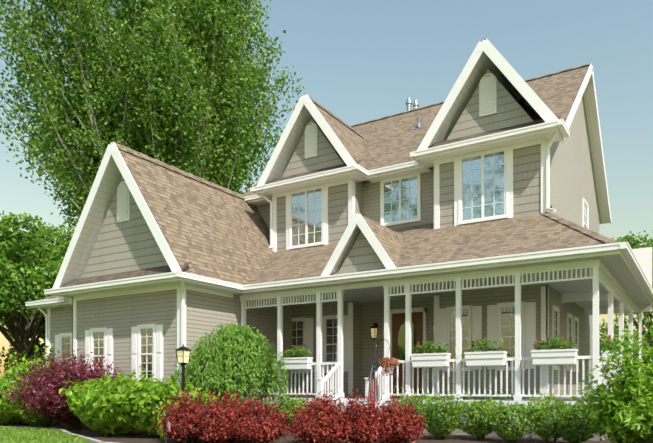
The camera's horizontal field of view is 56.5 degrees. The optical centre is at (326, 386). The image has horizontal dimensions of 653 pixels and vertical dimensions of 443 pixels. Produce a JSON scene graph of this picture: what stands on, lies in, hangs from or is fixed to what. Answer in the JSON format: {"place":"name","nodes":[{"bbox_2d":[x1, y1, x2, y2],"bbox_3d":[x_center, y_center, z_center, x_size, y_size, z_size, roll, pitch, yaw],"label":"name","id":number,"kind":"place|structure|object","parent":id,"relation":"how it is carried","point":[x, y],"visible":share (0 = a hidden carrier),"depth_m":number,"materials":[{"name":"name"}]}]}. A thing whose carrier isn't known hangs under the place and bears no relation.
{"place":"outdoors","nodes":[
{"label":"outdoors","id":0,"kind":"place"},
{"bbox_2d":[0,425,89,442],"bbox_3d":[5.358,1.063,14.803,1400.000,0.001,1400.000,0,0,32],"label":"ground","id":1,"kind":"structure","parent":0,"point":[55,437],"depth_m":12.05,"materials":[{"name":"green plant"}]},
{"bbox_2d":[0,316,36,338],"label":"tree","id":2,"kind":"object","parent":1,"relation":"on","point":[9,334],"visible":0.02,"depth_m":32.69,"materials":[{"name":"green plant"}]},
{"bbox_2d":[20,0,257,234],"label":"poplar tree","id":3,"kind":"object","parent":1,"relation":"on","point":[119,21],"visible":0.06,"depth_m":28.74,"materials":[{"name":"green plant"}]},
{"bbox_2d":[0,0,303,231],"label":"poplar tree","id":4,"kind":"object","parent":1,"relation":"on","point":[202,142],"visible":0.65,"depth_m":27.52,"materials":[{"name":"green plant"}]},
{"bbox_2d":[0,422,616,442],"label":"planting bed mulch","id":5,"kind":"object","parent":1,"relation":"on","point":[137,436],"depth_m":12.11,"materials":[{"name":"brown soil"}]},
{"bbox_2d":[0,347,6,373],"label":"shrub","id":6,"kind":"object","parent":5,"relation":"on","point":[3,348],"visible":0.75,"depth_m":23.54,"materials":[{"name":"green plant"}]},
{"bbox_2d":[1,310,44,372],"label":"shrub","id":7,"kind":"object","parent":5,"relation":"on","point":[12,351],"visible":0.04,"depth_m":21.84,"materials":[{"name":"green plant"}]},
{"bbox_2d":[0,344,54,424],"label":"hydrangea shrub","id":8,"kind":"object","parent":5,"relation":"on","point":[8,418],"visible":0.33,"depth_m":16.16,"materials":[{"name":"green plant"}]},
{"bbox_2d":[0,210,69,372],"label":"tree","id":9,"kind":"object","parent":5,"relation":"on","point":[16,284],"visible":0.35,"depth_m":20.36,"materials":[{"name":"green plant"}]},
{"bbox_2d":[0,357,71,425],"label":"hydrangea shrub","id":10,"kind":"object","parent":5,"relation":"on","point":[37,419],"visible":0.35,"depth_m":15.96,"materials":[{"name":"green plant"}]},
{"bbox_2d":[0,223,74,348],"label":"tree","id":11,"kind":"object","parent":5,"relation":"on","point":[50,236],"visible":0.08,"depth_m":25.43,"materials":[{"name":"green plant"}]},
{"bbox_2d":[1,426,115,442],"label":"lawn edging","id":12,"kind":"object","parent":5,"relation":"on","point":[91,440],"visible":0.42,"depth_m":11.92,"materials":[{"name":"grey"}]},
{"bbox_2d":[0,347,136,428],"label":"purple shrub","id":13,"kind":"object","parent":5,"relation":"on","point":[46,398],"visible":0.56,"depth_m":14.35,"materials":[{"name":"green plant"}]},
{"bbox_2d":[59,366,161,434],"bbox_3d":[-4.596,0.298,13.533,2.509,1.592,3.416,0,0,-21],"label":"hydrangea shrub","id":14,"kind":"object","parent":5,"relation":"on","point":[100,422],"visible":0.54,"depth_m":12.69,"materials":[{"name":"green plant"}]},
{"bbox_2d":[76,371,222,436],"bbox_3d":[-3.669,0.387,12.651,3.067,1.413,1.863,0,0,-12],"label":"hydrangea shrub","id":15,"kind":"object","parent":5,"relation":"on","point":[153,394],"visible":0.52,"depth_m":12.18,"materials":[{"name":"green plant"}]},
{"bbox_2d":[151,411,166,439],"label":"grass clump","id":16,"kind":"object","parent":5,"relation":"on","point":[161,433],"visible":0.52,"depth_m":11.99,"materials":[{"name":"green plant"}]},
{"bbox_2d":[166,418,169,436],"bbox_3d":[-2.801,0.813,10.748,0.030,0.500,0.271,0,0,-28],"label":"garden flag","id":17,"kind":"object","parent":5,"relation":"on","point":[168,425],"visible":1,"depth_m":10.83,"materials":[{"name":"white fabric"}]},
{"bbox_2d":[153,385,210,442],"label":"barberry shrub","id":18,"kind":"object","parent":5,"relation":"on","point":[181,415],"visible":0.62,"depth_m":11.19,"materials":[{"name":"red plant"}]},
{"bbox_2d":[176,344,191,390],"bbox_3d":[-2.938,0.093,12.454,0.250,1.940,0.250,0,0,32],"label":"garden lamp post","id":19,"kind":"object","parent":5,"relation":"on","point":[183,354],"visible":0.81,"depth_m":12.42,"materials":[{"name":"black metal"}]},
{"bbox_2d":[183,390,246,442],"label":"barberry shrub","id":20,"kind":"object","parent":5,"relation":"on","point":[212,421],"visible":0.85,"depth_m":10.77,"materials":[{"name":"red plant"}]},
{"bbox_2d":[171,321,288,413],"bbox_3d":[-2.510,-0.267,14.946,2.745,2.664,2.448,0,0,-28],"label":"bush","id":21,"kind":"object","parent":5,"relation":"on","point":[233,346],"visible":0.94,"depth_m":14.33,"materials":[{"name":"green plant"}]},
{"bbox_2d":[221,390,250,440],"bbox_3d":[-1.884,0.563,11.815,1.293,1.002,1.211,0,0,32],"label":"barberry shrub","id":22,"kind":"object","parent":5,"relation":"on","point":[236,403],"depth_m":11.77,"materials":[{"name":"red plant"}]},
{"bbox_2d":[220,391,292,442],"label":"barberry shrub","id":23,"kind":"object","parent":5,"relation":"on","point":[254,426],"visible":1,"depth_m":10.57,"materials":[{"name":"red plant"}]},
{"bbox_2d":[259,385,315,428],"bbox_3d":[-0.950,0.525,14.657,1.185,1.129,1.323,0,0,32],"label":"spirea shrub","id":24,"kind":"object","parent":5,"relation":"on","point":[283,403],"visible":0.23,"depth_m":14.53,"materials":[{"name":"green plant"}]},
{"bbox_2d":[276,394,311,426],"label":"spirea shrub","id":25,"kind":"object","parent":5,"relation":"on","point":[292,411],"visible":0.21,"depth_m":14.21,"materials":[{"name":"green plant"}]},
{"bbox_2d":[281,390,352,442],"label":"barberry shrub","id":26,"kind":"object","parent":5,"relation":"on","point":[318,422],"visible":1,"depth_m":10.37,"materials":[{"name":"red plant"}]},
{"bbox_2d":[296,390,344,442],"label":"barberry shrub","id":27,"kind":"object","parent":5,"relation":"on","point":[328,405],"visible":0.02,"depth_m":11.24,"materials":[{"name":"red plant"}]},
{"bbox_2d":[333,385,393,442],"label":"barberry shrub","id":28,"kind":"object","parent":5,"relation":"on","point":[364,426],"visible":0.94,"depth_m":10.45,"materials":[{"name":"red plant"}]},
{"bbox_2d":[377,339,399,415],"bbox_3d":[1.315,0.005,13.375,0.562,2.116,0.449,0,0,32],"label":"hanging flower basket","id":29,"kind":"object","parent":5,"relation":"on","point":[387,364],"visible":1,"depth_m":13.32,"materials":[{"name":"leaf"},{"name":"black metal"},{"name":"red flower petals"}]},
{"bbox_2d":[376,392,428,442],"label":"barberry shrub","id":30,"kind":"object","parent":5,"relation":"on","point":[404,427],"visible":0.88,"depth_m":10.62,"materials":[{"name":"red plant"}]},
{"bbox_2d":[384,386,434,428],"bbox_3d":[1.770,0.533,12.747,1.256,1.112,1.166,0,0,32],"label":"spirea shrub","id":31,"kind":"object","parent":5,"relation":"on","point":[406,398],"visible":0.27,"depth_m":12.59,"materials":[{"name":"green plant"}]},
{"bbox_2d":[411,380,469,439],"bbox_3d":[2.251,0.484,12.091,1.023,1.210,1.128,0,0,-22],"label":"spirea shrub","id":32,"kind":"object","parent":5,"relation":"on","point":[435,427],"visible":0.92,"depth_m":11.89,"materials":[{"name":"green plant"}]},
{"bbox_2d":[440,387,518,439],"bbox_3d":[3.013,0.546,12.132,1.428,1.086,1.173,0,0,-6],"label":"spirea shrub","id":33,"kind":"object","parent":5,"relation":"on","point":[476,427],"visible":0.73,"depth_m":11.94,"materials":[{"name":"green plant"}]},
{"bbox_2d":[476,395,547,442],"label":"spirea shrub","id":34,"kind":"object","parent":5,"relation":"on","point":[504,427],"visible":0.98,"depth_m":11.32,"materials":[{"name":"green plant"}]},
{"bbox_2d":[525,386,586,442],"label":"spirea shrub","id":35,"kind":"object","parent":5,"relation":"on","point":[547,431],"visible":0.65,"depth_m":11.29,"materials":[{"name":"green plant"}]},
{"bbox_2d":[552,392,599,442],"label":"spirea shrub","id":36,"kind":"object","parent":5,"relation":"on","point":[578,432],"visible":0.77,"depth_m":10.72,"materials":[{"name":"green plant"}]},
{"bbox_2d":[572,325,652,442],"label":"laurel shrub","id":37,"kind":"object","parent":5,"relation":"on","point":[622,412],"visible":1,"depth_m":9.22,"materials":[{"name":"green plant"}]},
{"bbox_2d":[239,396,607,440],"bbox_3d":[3.338,0.678,19.201,11.360,0.770,12.310,0,0,32],"label":"porch base","id":38,"kind":"object","parent":1,"relation":"on","point":[457,431],"visible":0.1,"depth_m":13.45,"materials":[{"name":"grey concrete"}]},
{"bbox_2d":[240,264,632,407],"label":"porch posts rails","id":39,"kind":"object","parent":38,"relation":"on","point":[604,281],"visible":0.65,"depth_m":13.78,"materials":[{"name":"white wood"}]},
{"bbox_2d":[280,345,312,369],"bbox_3d":[-0.767,-0.752,15.600,0.860,0.651,0.299,0,0,32],"label":"flower box","id":40,"kind":"object","parent":39,"relation":"attached to","point":[296,360],"visible":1,"depth_m":15.47,"materials":[{"name":"white plant"}]},
{"bbox_2d":[368,345,376,406],"bbox_3d":[0.989,-0.043,13.190,0.070,1.670,0.760,0,0,-9],"label":"flag on stair post","id":41,"kind":"object","parent":39,"relation":"attached to","point":[371,379],"visible":0.69,"depth_m":13.07,"materials":[{"name":"multicoloured fabric"}]},
{"bbox_2d":[411,341,450,367],"bbox_3d":[2.338,-0.727,13.643,0.860,0.600,0.343,0,0,32],"label":"flower box","id":42,"kind":"object","parent":39,"relation":"attached to","point":[428,360],"visible":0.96,"depth_m":13.57,"materials":[{"name":"white plant"}]},
{"bbox_2d":[464,337,506,366],"bbox_3d":[3.409,-0.744,12.998,0.860,0.634,0.293,0,0,32],"label":"flower box","id":43,"kind":"object","parent":39,"relation":"attached to","point":[488,357],"visible":1,"depth_m":12.92,"materials":[{"name":"white plant"}]},
{"bbox_2d":[531,334,577,365],"bbox_3d":[4.598,-0.744,12.259,0.860,0.634,0.305,0,0,32],"label":"flower box","id":44,"kind":"object","parent":39,"relation":"attached to","point":[556,355],"visible":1,"depth_m":12.17,"materials":[{"name":"white plant"}]},
{"bbox_2d":[600,335,618,366],"bbox_3d":[5.975,-0.755,12.828,0.309,0.657,0.800,0,0,32],"label":"planter box","id":45,"kind":"object","parent":39,"relation":"attached to","point":[606,345],"visible":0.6,"depth_m":12.56,"materials":[{"name":"white plant"}]},
{"bbox_2d":[599,312,651,363],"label":"tree","id":46,"kind":"object","parent":1,"relation":"on","point":[603,329],"depth_m":28.85,"materials":[{"name":"green plant"}]},
{"bbox_2d":[599,305,652,364],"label":"hedge","id":47,"kind":"object","parent":1,"relation":"on","point":[648,326],"visible":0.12,"depth_m":24.68,"materials":[{"name":"green plant"}]},
{"bbox_2d":[612,230,652,346],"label":"tree","id":48,"kind":"object","parent":1,"relation":"on","point":[632,241],"visible":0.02,"depth_m":39.17,"materials":[{"name":"green plant"}]},
{"bbox_2d":[618,333,652,364],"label":"hedge","id":49,"kind":"object","parent":1,"relation":"on","point":[643,348],"visible":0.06,"depth_m":24.73,"materials":[{"name":"green plant"}]},
{"bbox_2d":[644,241,652,309],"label":"tree","id":50,"kind":"object","parent":1,"relation":"on","point":[652,262],"visible":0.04,"depth_m":30.56,"materials":[{"name":"green plant"}]},
{"bbox_2d":[50,69,600,422],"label":"house walls","id":51,"kind":"structure","parent":0,"point":[131,244],"depth_m":16.28,"materials":[{"name":"grey wood"}]},
{"bbox_2d":[25,64,652,397],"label":"house trim","id":52,"kind":"structure","parent":51,"relation":"attached to","point":[625,268],"depth_m":15.27,"materials":[{"name":"white wood"}]},
{"bbox_2d":[117,73,496,222],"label":"gable vents","id":53,"kind":"object","parent":52,"relation":"attached to","point":[487,94],"visible":1,"depth_m":15.77,"materials":[{"name":"grey"}]},
{"bbox_2d":[55,146,588,396],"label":"windows and door","id":54,"kind":"structure","parent":52,"relation":"attached to","point":[482,186],"depth_m":16.21,"materials":[{"name":"white glass"}]},
{"bbox_2d":[41,38,617,299],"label":"roofs","id":55,"kind":"structure","parent":52,"relation":"on","point":[200,226],"depth_m":16.25,"materials":[{"name":"brown"}]},
{"bbox_2d":[406,98,418,110],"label":"vent pipes","id":56,"kind":"object","parent":55,"relation":"on","point":[415,104],"visible":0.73,"depth_m":22.21,"materials":[{"name":"grey metal"}]},
{"bbox_2d":[412,116,424,129],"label":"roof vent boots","id":57,"kind":"object","parent":55,"relation":"on","point":[418,126],"visible":0.38,"depth_m":19.66,"materials":[{"name":"grey metal"}]},
{"bbox_2d":[370,323,377,339],"bbox_3d":[1.406,-1.608,17.821,0.190,0.522,0.255,0,0,32],"label":"wall lantern","id":58,"kind":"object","parent":52,"relation":"attached to","point":[373,329],"depth_m":17.75,"materials":[{"name":"black metal"}]},
{"bbox_2d":[0,0,652,376],"label":"sky","id":59,"kind":"structure","parent":0,"point":[362,61],"materials":[{"name":"blue"}]}
]}

